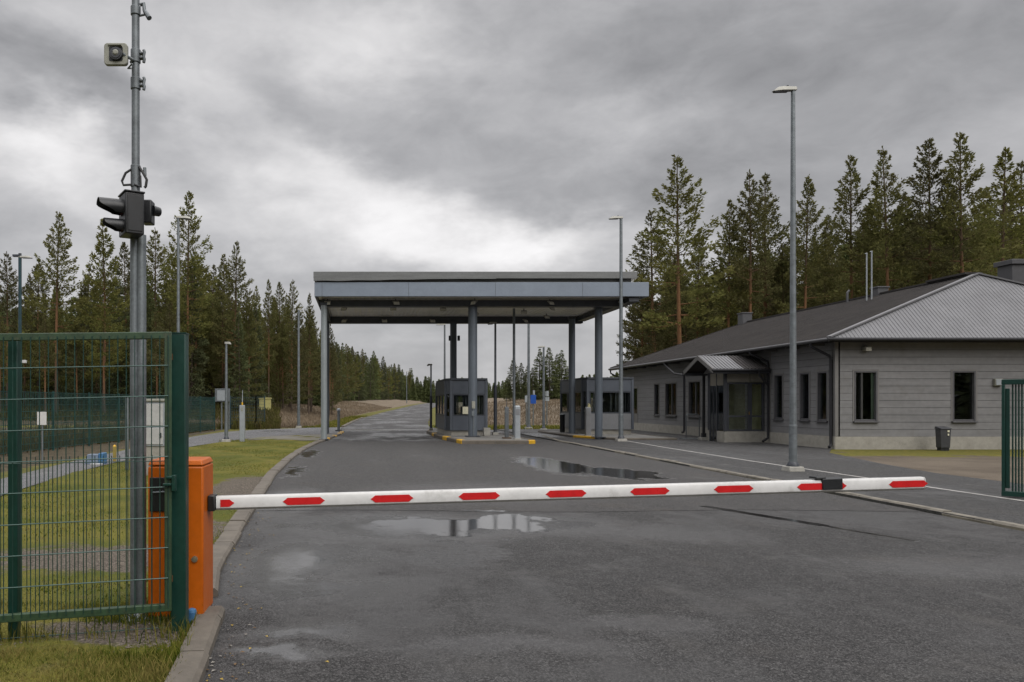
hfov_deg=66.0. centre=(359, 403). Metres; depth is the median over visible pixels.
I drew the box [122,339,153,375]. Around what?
pine tree
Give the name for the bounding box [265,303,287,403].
pine tree
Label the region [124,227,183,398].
pine tree
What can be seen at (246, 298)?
pine tree
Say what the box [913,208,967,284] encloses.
pine tree
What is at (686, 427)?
handrail
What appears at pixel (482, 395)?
window
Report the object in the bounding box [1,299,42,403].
pine tree
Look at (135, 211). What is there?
traffic light
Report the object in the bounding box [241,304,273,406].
spruce tree
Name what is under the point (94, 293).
pine tree
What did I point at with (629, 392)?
window
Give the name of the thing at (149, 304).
spruce tree
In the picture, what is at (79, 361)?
spruce tree
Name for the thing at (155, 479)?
control window
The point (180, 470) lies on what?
gate post
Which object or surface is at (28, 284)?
pine tree
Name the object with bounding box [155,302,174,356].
pine tree
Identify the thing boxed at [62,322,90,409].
pine tree
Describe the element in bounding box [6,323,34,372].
pine tree
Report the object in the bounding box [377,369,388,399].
spruce tree
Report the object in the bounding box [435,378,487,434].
toll booth
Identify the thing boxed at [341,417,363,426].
kerb
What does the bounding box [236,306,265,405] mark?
pine tree
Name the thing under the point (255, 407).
boundary fence
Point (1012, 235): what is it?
pine tree
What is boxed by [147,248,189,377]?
pine tree
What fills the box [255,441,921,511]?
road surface
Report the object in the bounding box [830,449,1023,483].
gravel ground
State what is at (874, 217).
pine tree
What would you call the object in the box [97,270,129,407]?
spruce tree
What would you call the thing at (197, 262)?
pine tree
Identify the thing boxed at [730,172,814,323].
pine tree
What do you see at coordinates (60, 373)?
spruce tree
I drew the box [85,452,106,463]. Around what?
grit box
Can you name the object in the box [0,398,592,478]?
ground
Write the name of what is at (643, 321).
pine tree
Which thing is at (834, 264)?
pine tree
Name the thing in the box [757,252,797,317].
pine tree
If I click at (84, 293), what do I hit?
pine tree
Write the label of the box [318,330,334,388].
pine tree
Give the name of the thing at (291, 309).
pine tree
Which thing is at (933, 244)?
pine tree
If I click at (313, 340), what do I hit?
pine tree
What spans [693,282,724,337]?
pine tree
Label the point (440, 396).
window
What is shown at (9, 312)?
spruce tree
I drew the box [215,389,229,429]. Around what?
notice board
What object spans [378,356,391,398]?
spruce tree
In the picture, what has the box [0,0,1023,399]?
sky
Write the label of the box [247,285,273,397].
pine tree
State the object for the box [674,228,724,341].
pine tree
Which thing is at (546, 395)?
road sign
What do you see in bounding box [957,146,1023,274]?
pine tree
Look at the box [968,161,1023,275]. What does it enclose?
pine tree
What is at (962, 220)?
pine tree
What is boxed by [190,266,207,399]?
pine tree
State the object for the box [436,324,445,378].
street lamp
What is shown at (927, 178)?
pine tree
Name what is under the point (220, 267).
pine tree
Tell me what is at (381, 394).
spruce tree
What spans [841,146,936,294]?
pine tree
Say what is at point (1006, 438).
barred gate
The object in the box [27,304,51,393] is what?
pine tree
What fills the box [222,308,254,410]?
spruce tree
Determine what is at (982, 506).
forecourt pavement
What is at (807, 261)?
pine tree
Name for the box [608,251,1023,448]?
long building
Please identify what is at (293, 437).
concrete pavement
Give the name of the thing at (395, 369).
pine tree
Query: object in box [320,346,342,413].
pine tree
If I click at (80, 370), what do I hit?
spruce tree
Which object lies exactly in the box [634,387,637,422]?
side door
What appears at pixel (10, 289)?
pine tree
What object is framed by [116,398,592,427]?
dry grass
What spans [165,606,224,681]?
kerb
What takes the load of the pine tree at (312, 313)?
on the ground at (395, 404)
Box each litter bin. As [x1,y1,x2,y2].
[560,414,564,431]
[934,426,951,450]
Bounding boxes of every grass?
[0,598,201,681]
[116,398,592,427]
[302,415,559,429]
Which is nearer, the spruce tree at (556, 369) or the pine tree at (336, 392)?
the pine tree at (336, 392)
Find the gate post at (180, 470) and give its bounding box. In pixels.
[171,332,188,633]
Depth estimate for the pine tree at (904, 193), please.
74.96 m
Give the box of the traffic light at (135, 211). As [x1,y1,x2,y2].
[96,189,161,238]
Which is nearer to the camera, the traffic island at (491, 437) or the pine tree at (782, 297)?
the traffic island at (491, 437)
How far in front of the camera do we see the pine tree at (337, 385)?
107.54 m
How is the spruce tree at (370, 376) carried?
on the ground at (395, 404)
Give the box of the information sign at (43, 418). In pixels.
[37,412,46,460]
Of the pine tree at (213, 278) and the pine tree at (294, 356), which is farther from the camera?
the pine tree at (294, 356)
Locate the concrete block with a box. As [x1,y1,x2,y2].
[483,428,489,435]
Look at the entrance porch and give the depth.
29.70 m
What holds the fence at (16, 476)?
on the lawn at (233, 484)
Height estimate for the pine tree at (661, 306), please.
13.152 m
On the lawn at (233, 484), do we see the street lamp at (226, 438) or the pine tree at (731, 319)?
the street lamp at (226, 438)
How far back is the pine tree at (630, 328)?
65.86 m
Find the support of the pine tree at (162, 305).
on the ground at (395, 404)
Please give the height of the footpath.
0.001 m
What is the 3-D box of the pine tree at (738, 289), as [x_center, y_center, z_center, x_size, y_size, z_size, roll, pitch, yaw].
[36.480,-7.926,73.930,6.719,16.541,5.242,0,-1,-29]
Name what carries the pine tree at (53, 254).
on the ground at (395, 404)
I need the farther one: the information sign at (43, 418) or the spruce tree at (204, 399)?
the spruce tree at (204, 399)
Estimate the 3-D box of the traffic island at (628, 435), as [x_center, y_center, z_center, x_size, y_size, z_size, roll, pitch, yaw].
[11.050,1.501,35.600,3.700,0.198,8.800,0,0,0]
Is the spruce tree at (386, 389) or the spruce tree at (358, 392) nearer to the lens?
the spruce tree at (358, 392)
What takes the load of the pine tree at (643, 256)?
on the ground at (395, 404)
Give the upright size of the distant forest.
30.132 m
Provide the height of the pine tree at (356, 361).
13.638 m
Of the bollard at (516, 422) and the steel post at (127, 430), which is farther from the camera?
the bollard at (516, 422)
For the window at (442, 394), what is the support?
in the toll booth at (447, 420)
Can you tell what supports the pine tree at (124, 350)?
on the ground at (395, 404)
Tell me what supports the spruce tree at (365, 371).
on the ground at (395, 404)
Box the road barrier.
[147,457,927,620]
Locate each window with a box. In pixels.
[150,477,163,510]
[436,395,438,414]
[439,394,441,414]
[442,394,443,415]
[453,394,484,415]
[477,395,479,414]
[561,392,566,412]
[567,392,568,412]
[575,392,580,412]
[589,391,630,412]
[624,393,627,411]
[653,382,659,415]
[665,381,676,416]
[687,379,700,417]
[772,373,783,420]
[797,371,809,421]
[815,370,862,421]
[853,369,879,422]
[951,369,977,422]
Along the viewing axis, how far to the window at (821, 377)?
25.67 m
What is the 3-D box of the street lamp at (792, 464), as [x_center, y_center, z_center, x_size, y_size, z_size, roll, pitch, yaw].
[9.410,-2.717,16.900,0.642,8.595,0.372,0,0,0]
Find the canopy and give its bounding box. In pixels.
[313,272,648,440]
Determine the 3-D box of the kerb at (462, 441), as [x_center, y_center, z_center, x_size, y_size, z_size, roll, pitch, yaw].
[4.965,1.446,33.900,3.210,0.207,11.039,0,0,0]
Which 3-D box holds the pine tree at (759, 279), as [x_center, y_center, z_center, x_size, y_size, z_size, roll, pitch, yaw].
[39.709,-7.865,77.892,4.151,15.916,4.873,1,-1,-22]
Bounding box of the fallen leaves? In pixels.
[206,510,328,680]
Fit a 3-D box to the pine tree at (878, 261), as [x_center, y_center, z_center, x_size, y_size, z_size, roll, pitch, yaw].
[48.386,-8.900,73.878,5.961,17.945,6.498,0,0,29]
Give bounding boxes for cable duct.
[189,608,196,622]
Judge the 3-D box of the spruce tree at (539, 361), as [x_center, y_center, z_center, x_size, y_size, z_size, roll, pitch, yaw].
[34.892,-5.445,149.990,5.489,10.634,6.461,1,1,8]
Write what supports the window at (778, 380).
in the long building
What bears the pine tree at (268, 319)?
on the ground at (395, 404)
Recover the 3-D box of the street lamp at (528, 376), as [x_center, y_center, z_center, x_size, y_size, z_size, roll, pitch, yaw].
[9.986,-2.458,46.000,0.723,8.115,0.454,0,0,0]
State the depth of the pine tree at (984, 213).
71.15 m
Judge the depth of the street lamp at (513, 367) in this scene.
32.95 m
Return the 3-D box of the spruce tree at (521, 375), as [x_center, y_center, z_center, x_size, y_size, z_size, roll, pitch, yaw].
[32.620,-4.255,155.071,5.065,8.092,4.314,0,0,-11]
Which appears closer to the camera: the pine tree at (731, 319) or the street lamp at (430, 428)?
the street lamp at (430, 428)
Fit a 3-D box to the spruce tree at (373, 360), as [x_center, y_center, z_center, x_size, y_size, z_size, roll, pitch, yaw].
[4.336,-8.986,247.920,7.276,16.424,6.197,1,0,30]
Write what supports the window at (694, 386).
in the long building
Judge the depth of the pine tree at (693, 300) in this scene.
77.69 m
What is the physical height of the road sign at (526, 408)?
2.226 m
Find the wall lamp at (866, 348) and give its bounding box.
[862,346,871,350]
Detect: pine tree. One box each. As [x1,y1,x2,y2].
[0,251,32,408]
[0,316,10,411]
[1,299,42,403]
[1,308,34,376]
[5,275,43,397]
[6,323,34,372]
[11,259,64,401]
[22,211,93,412]
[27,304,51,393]
[28,313,60,411]
[38,284,78,386]
[42,308,68,386]
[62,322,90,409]
[64,281,102,406]
[68,270,108,384]
[75,218,129,393]
[84,302,124,417]
[88,306,108,405]
[92,272,118,388]
[102,242,129,386]
[111,276,148,395]
[114,325,129,385]
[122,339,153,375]
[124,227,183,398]
[146,275,163,396]
[146,284,171,398]
[146,311,164,398]
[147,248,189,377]
[148,302,191,379]
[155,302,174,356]
[160,191,215,346]
[167,310,194,364]
[171,255,223,396]
[172,252,215,387]
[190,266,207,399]
[193,254,248,393]
[198,264,221,396]
[207,287,236,392]
[208,297,253,403]
[210,242,261,406]
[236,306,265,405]
[237,290,267,398]
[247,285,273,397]
[249,311,270,393]
[252,309,281,399]
[257,309,270,388]
[260,279,281,397]
[263,313,290,405]
[265,281,294,406]
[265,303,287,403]
[266,323,296,408]
[269,306,311,407]
[272,302,303,399]
[276,280,307,410]
[283,307,312,403]
[293,308,320,413]
[300,320,320,403]
[301,293,320,411]
[318,324,341,414]
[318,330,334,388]
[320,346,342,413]
[329,348,342,404]
[337,346,346,391]
[339,351,351,397]
[344,346,360,400]
[348,346,359,389]
[353,352,364,399]
[360,349,367,386]
[368,358,382,391]
[375,355,386,399]
[383,367,397,399]
[390,365,400,396]
[404,373,413,396]
[616,302,647,372]
[618,210,691,355]
[623,264,658,359]
[625,154,736,344]
[626,276,664,356]
[639,301,664,356]
[656,245,679,313]
[656,252,695,329]
[656,259,695,349]
[656,293,676,350]
[671,304,696,346]
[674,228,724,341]
[689,272,719,335]
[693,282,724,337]
[697,200,758,332]
[710,169,782,318]
[710,237,758,319]
[712,264,733,330]
[718,305,736,328]
[723,246,763,325]
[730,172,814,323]
[740,252,768,311]
[752,248,773,309]
[754,248,783,311]
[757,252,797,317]
[767,233,819,311]
[772,174,845,313]
[796,236,834,306]
[801,241,826,302]
[803,242,849,306]
[807,154,898,299]
[807,255,842,307]
[808,214,856,305]
[830,247,849,295]
[839,219,881,296]
[840,198,905,297]
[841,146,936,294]
[872,231,914,289]
[877,213,937,284]
[879,137,971,287]
[881,191,919,286]
[890,214,948,288]
[908,132,1022,277]
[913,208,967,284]
[927,194,992,277]
[951,203,1007,267]
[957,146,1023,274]
[967,204,1012,271]
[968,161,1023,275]
[968,211,998,274]
[1004,223,1023,253]
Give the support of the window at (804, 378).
in the long building
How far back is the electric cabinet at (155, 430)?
15.79 m
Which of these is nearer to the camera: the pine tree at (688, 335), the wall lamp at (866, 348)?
the wall lamp at (866, 348)
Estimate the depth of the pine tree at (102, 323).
78.55 m
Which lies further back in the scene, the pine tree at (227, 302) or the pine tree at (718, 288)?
the pine tree at (718, 288)
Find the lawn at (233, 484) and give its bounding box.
[0,435,319,681]
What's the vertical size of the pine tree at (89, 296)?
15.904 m
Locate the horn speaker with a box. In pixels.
[104,43,132,68]
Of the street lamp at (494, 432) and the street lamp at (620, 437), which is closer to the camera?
the street lamp at (620, 437)
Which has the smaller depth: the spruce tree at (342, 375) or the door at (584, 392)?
the door at (584, 392)
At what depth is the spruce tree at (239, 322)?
86.27 m
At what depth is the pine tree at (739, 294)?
62.01 m
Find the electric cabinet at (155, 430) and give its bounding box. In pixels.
[146,399,163,474]
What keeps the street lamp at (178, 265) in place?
on the footpath
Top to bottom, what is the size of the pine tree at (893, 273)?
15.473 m
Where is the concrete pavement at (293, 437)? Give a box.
[247,434,333,440]
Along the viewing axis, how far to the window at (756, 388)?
29.92 m
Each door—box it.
[446,394,449,429]
[583,391,585,428]
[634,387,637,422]
[727,382,749,430]
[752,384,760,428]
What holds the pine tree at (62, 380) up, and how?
on the ground at (395, 404)
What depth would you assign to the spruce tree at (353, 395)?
198.47 m
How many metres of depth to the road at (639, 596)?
5.96 m
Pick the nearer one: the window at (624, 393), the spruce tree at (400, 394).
the window at (624, 393)
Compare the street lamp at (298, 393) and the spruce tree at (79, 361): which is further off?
the spruce tree at (79, 361)
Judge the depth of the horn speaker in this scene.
5.19 m
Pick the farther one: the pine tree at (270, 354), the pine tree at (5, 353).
the pine tree at (270, 354)
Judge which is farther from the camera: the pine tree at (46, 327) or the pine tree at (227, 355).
the pine tree at (227, 355)
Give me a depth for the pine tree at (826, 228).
71.51 m
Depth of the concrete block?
32.30 m
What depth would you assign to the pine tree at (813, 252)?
72.69 m
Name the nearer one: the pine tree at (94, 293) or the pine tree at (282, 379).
the pine tree at (94, 293)
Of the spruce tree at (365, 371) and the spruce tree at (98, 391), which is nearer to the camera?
the spruce tree at (98, 391)
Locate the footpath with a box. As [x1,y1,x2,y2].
[1,427,341,495]
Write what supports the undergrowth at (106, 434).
on the ground at (395, 404)
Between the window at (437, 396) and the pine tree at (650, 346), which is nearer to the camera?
the window at (437, 396)
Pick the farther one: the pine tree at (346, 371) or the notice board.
the pine tree at (346, 371)
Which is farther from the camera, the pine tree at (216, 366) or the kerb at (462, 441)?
the pine tree at (216, 366)
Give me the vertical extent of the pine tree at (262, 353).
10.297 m
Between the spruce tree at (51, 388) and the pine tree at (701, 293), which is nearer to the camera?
the spruce tree at (51, 388)
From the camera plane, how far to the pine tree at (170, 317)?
53.83 m
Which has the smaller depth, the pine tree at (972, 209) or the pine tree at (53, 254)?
the pine tree at (53, 254)
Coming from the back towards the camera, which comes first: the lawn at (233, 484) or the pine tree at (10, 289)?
the pine tree at (10, 289)
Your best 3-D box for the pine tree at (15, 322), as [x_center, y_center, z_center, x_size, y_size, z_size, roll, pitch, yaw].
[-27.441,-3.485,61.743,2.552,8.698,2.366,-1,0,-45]
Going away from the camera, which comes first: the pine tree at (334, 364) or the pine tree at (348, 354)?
the pine tree at (334, 364)
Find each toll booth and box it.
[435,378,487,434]
[560,377,633,433]
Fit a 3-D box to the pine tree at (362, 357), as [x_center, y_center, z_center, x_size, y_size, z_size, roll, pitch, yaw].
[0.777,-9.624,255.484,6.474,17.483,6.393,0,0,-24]
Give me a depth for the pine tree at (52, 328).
61.21 m
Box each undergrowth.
[0,393,282,428]
[0,419,217,454]
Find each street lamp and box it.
[12,253,31,432]
[176,215,190,331]
[222,342,230,441]
[296,308,301,427]
[406,371,410,402]
[427,364,432,430]
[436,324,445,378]
[488,322,498,434]
[512,308,514,434]
[525,324,532,428]
[537,346,546,429]
[609,215,626,440]
[772,85,804,470]
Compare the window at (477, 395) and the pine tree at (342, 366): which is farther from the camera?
the pine tree at (342, 366)
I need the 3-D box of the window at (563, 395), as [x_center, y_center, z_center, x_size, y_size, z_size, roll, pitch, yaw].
[10.394,-0.060,38.643,0.218,1.010,1.193,0,0,0]
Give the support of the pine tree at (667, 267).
on the ground at (395, 404)
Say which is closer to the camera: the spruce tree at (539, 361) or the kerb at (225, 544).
the kerb at (225, 544)
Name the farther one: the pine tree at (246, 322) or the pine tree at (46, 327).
the pine tree at (246, 322)
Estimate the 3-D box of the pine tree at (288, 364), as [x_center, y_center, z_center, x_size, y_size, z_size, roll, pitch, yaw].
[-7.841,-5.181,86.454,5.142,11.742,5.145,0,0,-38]
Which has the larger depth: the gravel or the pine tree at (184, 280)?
the pine tree at (184, 280)
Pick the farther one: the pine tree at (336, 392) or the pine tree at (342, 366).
the pine tree at (342, 366)
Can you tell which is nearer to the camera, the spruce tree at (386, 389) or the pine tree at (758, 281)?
the pine tree at (758, 281)
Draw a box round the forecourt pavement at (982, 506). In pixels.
[497,429,1023,524]
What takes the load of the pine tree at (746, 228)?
on the ground at (395, 404)
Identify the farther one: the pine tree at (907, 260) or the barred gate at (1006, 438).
the pine tree at (907, 260)
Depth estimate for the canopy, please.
31.30 m
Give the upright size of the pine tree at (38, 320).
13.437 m
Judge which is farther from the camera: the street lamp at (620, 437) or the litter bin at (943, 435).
the street lamp at (620, 437)
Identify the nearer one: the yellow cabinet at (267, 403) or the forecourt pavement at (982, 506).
the forecourt pavement at (982, 506)
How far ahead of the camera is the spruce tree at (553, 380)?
147.67 m
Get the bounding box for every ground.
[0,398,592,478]
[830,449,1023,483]
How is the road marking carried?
on the forecourt pavement at (982, 506)
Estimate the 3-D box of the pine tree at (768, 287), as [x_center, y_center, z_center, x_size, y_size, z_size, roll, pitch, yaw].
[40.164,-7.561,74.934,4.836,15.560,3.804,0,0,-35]
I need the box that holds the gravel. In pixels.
[0,619,176,649]
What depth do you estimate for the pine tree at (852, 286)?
59.84 m
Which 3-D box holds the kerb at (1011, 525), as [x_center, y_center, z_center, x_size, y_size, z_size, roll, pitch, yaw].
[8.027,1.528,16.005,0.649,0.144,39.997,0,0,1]
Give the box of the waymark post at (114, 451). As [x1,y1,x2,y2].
[113,445,116,460]
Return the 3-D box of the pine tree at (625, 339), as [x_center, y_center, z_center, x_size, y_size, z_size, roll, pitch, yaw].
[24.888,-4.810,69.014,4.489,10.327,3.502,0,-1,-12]
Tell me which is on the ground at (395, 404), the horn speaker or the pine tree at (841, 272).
the pine tree at (841, 272)
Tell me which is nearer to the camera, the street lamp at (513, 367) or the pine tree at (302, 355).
the street lamp at (513, 367)
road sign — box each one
[525,395,526,424]
[530,390,535,424]
[545,391,548,424]
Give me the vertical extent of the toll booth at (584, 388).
2.650 m
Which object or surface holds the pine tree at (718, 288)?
on the ground at (395, 404)
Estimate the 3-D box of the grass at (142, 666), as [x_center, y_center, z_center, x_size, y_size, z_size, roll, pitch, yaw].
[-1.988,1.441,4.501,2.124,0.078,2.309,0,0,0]
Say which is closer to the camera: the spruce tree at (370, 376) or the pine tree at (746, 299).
the pine tree at (746, 299)
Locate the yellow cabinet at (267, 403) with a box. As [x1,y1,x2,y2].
[259,398,271,409]
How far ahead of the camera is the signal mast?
5.25 m
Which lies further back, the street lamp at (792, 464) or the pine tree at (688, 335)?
the pine tree at (688, 335)
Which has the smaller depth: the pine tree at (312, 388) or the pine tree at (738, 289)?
the pine tree at (738, 289)
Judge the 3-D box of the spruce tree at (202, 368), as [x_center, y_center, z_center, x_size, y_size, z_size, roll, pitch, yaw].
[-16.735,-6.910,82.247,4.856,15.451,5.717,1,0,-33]
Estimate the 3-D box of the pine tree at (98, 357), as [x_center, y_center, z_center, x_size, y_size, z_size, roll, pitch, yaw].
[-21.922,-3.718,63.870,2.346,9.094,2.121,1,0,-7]
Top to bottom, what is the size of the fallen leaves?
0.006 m
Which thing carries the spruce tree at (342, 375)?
on the ground at (395, 404)
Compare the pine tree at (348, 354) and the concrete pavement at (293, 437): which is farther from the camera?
the pine tree at (348, 354)
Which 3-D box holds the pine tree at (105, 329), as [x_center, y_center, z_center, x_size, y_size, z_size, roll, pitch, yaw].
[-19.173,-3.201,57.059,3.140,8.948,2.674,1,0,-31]
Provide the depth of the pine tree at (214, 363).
67.00 m
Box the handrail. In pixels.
[679,414,699,438]
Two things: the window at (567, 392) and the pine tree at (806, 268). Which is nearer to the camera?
the window at (567, 392)
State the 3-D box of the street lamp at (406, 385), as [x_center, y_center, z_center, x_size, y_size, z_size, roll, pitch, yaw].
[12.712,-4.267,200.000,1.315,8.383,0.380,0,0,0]
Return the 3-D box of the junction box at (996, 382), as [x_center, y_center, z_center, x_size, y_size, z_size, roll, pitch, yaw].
[20.763,-0.695,24.942,0.260,0.230,0.113,0,0,0]
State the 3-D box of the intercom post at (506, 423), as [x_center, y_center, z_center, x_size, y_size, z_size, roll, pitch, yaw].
[5.790,0.570,29.964,0.421,1.580,0.352,0,0,0]
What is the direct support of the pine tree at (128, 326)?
on the ground at (395, 404)
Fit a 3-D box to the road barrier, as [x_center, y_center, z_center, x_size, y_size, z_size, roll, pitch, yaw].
[1.482,0.966,5.585,5.908,1.168,0.425,0,0,-5]
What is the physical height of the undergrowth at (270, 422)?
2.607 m
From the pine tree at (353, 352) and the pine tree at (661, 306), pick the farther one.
the pine tree at (353, 352)
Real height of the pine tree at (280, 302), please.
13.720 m
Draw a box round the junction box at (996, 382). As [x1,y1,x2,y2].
[993,379,1001,385]
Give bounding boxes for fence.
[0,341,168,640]
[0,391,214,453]
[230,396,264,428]
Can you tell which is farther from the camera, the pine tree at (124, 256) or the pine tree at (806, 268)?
the pine tree at (124, 256)
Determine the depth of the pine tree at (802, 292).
66.80 m
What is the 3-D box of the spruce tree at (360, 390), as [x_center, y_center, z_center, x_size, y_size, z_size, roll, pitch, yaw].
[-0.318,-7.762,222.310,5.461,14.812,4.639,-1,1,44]
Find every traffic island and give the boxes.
[433,430,527,443]
[548,431,666,437]
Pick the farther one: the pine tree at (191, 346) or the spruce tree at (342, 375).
the spruce tree at (342, 375)
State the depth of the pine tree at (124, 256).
69.66 m
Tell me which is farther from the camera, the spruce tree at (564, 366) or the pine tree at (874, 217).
the spruce tree at (564, 366)
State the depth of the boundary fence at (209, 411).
27.07 m
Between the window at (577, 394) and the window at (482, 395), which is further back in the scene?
the window at (577, 394)
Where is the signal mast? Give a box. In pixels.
[121,0,151,622]
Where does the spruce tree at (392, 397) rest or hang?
on the ground at (395, 404)
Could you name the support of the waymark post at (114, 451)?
on the footpath
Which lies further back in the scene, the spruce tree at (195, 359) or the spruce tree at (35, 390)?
the spruce tree at (35, 390)
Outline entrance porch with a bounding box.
[681,355,770,441]
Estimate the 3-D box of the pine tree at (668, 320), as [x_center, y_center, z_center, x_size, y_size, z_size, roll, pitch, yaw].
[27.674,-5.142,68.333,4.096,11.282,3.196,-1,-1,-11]
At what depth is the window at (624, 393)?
35.98 m
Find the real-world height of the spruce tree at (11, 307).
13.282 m
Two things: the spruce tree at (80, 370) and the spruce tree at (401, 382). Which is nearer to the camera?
the spruce tree at (80, 370)
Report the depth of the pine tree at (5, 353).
55.60 m
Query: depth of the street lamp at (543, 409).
43.84 m
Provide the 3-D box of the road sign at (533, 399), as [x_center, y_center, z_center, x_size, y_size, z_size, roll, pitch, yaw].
[11.294,0.390,50.015,0.360,2.520,0.110,0,0,0]
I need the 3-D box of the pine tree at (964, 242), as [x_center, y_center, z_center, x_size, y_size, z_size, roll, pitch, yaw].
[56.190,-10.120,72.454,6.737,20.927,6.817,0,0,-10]
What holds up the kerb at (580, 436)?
on the ground at (395, 404)
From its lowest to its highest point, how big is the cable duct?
0.186 m
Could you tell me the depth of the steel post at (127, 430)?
17.37 m
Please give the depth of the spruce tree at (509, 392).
149.68 m
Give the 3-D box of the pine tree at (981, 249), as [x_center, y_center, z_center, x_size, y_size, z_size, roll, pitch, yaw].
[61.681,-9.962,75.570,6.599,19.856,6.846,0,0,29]
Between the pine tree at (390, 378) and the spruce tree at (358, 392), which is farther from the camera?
the pine tree at (390, 378)
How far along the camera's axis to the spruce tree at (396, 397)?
327.66 m
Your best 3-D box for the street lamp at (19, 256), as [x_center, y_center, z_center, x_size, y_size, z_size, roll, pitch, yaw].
[-15.694,-2.700,35.697,0.916,8.600,0.393,0,0,0]
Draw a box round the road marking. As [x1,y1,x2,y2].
[629,441,1023,500]
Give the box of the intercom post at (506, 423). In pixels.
[502,398,513,438]
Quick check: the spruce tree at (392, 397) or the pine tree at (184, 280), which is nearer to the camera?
the pine tree at (184, 280)
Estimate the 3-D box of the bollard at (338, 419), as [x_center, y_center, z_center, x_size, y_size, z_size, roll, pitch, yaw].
[-1.141,0.875,41.000,0.360,1.250,0.300,0,0,0]
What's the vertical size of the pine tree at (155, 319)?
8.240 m
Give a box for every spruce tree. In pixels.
[0,282,28,395]
[0,289,12,394]
[22,306,43,397]
[36,286,75,400]
[40,290,78,403]
[68,291,94,400]
[70,287,101,398]
[72,276,115,403]
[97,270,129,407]
[113,267,163,410]
[183,257,210,408]
[192,269,221,397]
[193,286,227,401]
[219,289,250,402]
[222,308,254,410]
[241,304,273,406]
[336,344,345,399]
[341,353,351,400]
[344,348,357,400]
[354,352,366,400]
[355,355,365,400]
[363,357,374,399]
[364,351,380,398]
[364,358,376,399]
[374,359,385,399]
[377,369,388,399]
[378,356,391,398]
[386,368,393,399]
[392,370,399,399]
[395,364,404,399]
[397,365,402,399]
[502,358,524,400]
[509,363,531,400]
[524,367,541,399]
[525,349,550,398]
[535,347,560,399]
[550,350,568,399]
[550,354,563,398]
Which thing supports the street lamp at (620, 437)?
on the forecourt pavement at (982, 506)
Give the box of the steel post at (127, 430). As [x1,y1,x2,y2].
[125,397,128,469]
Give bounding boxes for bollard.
[239,390,244,440]
[335,408,341,431]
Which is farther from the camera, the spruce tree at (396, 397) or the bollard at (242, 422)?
the spruce tree at (396, 397)
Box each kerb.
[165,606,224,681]
[213,430,343,596]
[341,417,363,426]
[426,430,534,443]
[538,430,676,439]
[543,435,1023,530]
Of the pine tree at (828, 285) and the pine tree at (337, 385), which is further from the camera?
the pine tree at (337, 385)
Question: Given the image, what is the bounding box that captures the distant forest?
[0,227,1017,406]
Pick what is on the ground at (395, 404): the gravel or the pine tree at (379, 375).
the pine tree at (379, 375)
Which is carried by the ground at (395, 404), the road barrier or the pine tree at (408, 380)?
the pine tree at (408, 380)
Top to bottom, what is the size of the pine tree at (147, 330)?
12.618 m
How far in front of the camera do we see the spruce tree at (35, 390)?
81.56 m
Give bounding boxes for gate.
[0,332,176,622]
[1001,379,1023,496]
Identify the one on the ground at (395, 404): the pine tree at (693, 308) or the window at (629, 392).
the pine tree at (693, 308)
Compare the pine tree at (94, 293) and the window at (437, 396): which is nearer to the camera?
the window at (437, 396)
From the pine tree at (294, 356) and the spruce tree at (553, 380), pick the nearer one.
the pine tree at (294, 356)
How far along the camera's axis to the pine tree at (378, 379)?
262.02 m
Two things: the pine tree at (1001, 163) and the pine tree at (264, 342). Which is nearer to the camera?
the pine tree at (1001, 163)
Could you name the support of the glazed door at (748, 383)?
in the entrance porch
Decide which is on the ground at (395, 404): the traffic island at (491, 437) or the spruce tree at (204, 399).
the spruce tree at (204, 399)
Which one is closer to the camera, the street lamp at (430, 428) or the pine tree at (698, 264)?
the street lamp at (430, 428)
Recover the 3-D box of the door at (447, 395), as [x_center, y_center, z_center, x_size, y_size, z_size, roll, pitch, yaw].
[3.791,0.365,33.043,0.089,1.560,0.411,0,0,-20]
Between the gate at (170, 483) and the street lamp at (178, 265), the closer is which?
the gate at (170, 483)
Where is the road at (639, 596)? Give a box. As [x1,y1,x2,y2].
[202,403,1023,681]
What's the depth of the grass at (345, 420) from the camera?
50.22 m
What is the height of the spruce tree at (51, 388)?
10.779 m
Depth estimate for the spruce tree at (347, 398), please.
184.19 m

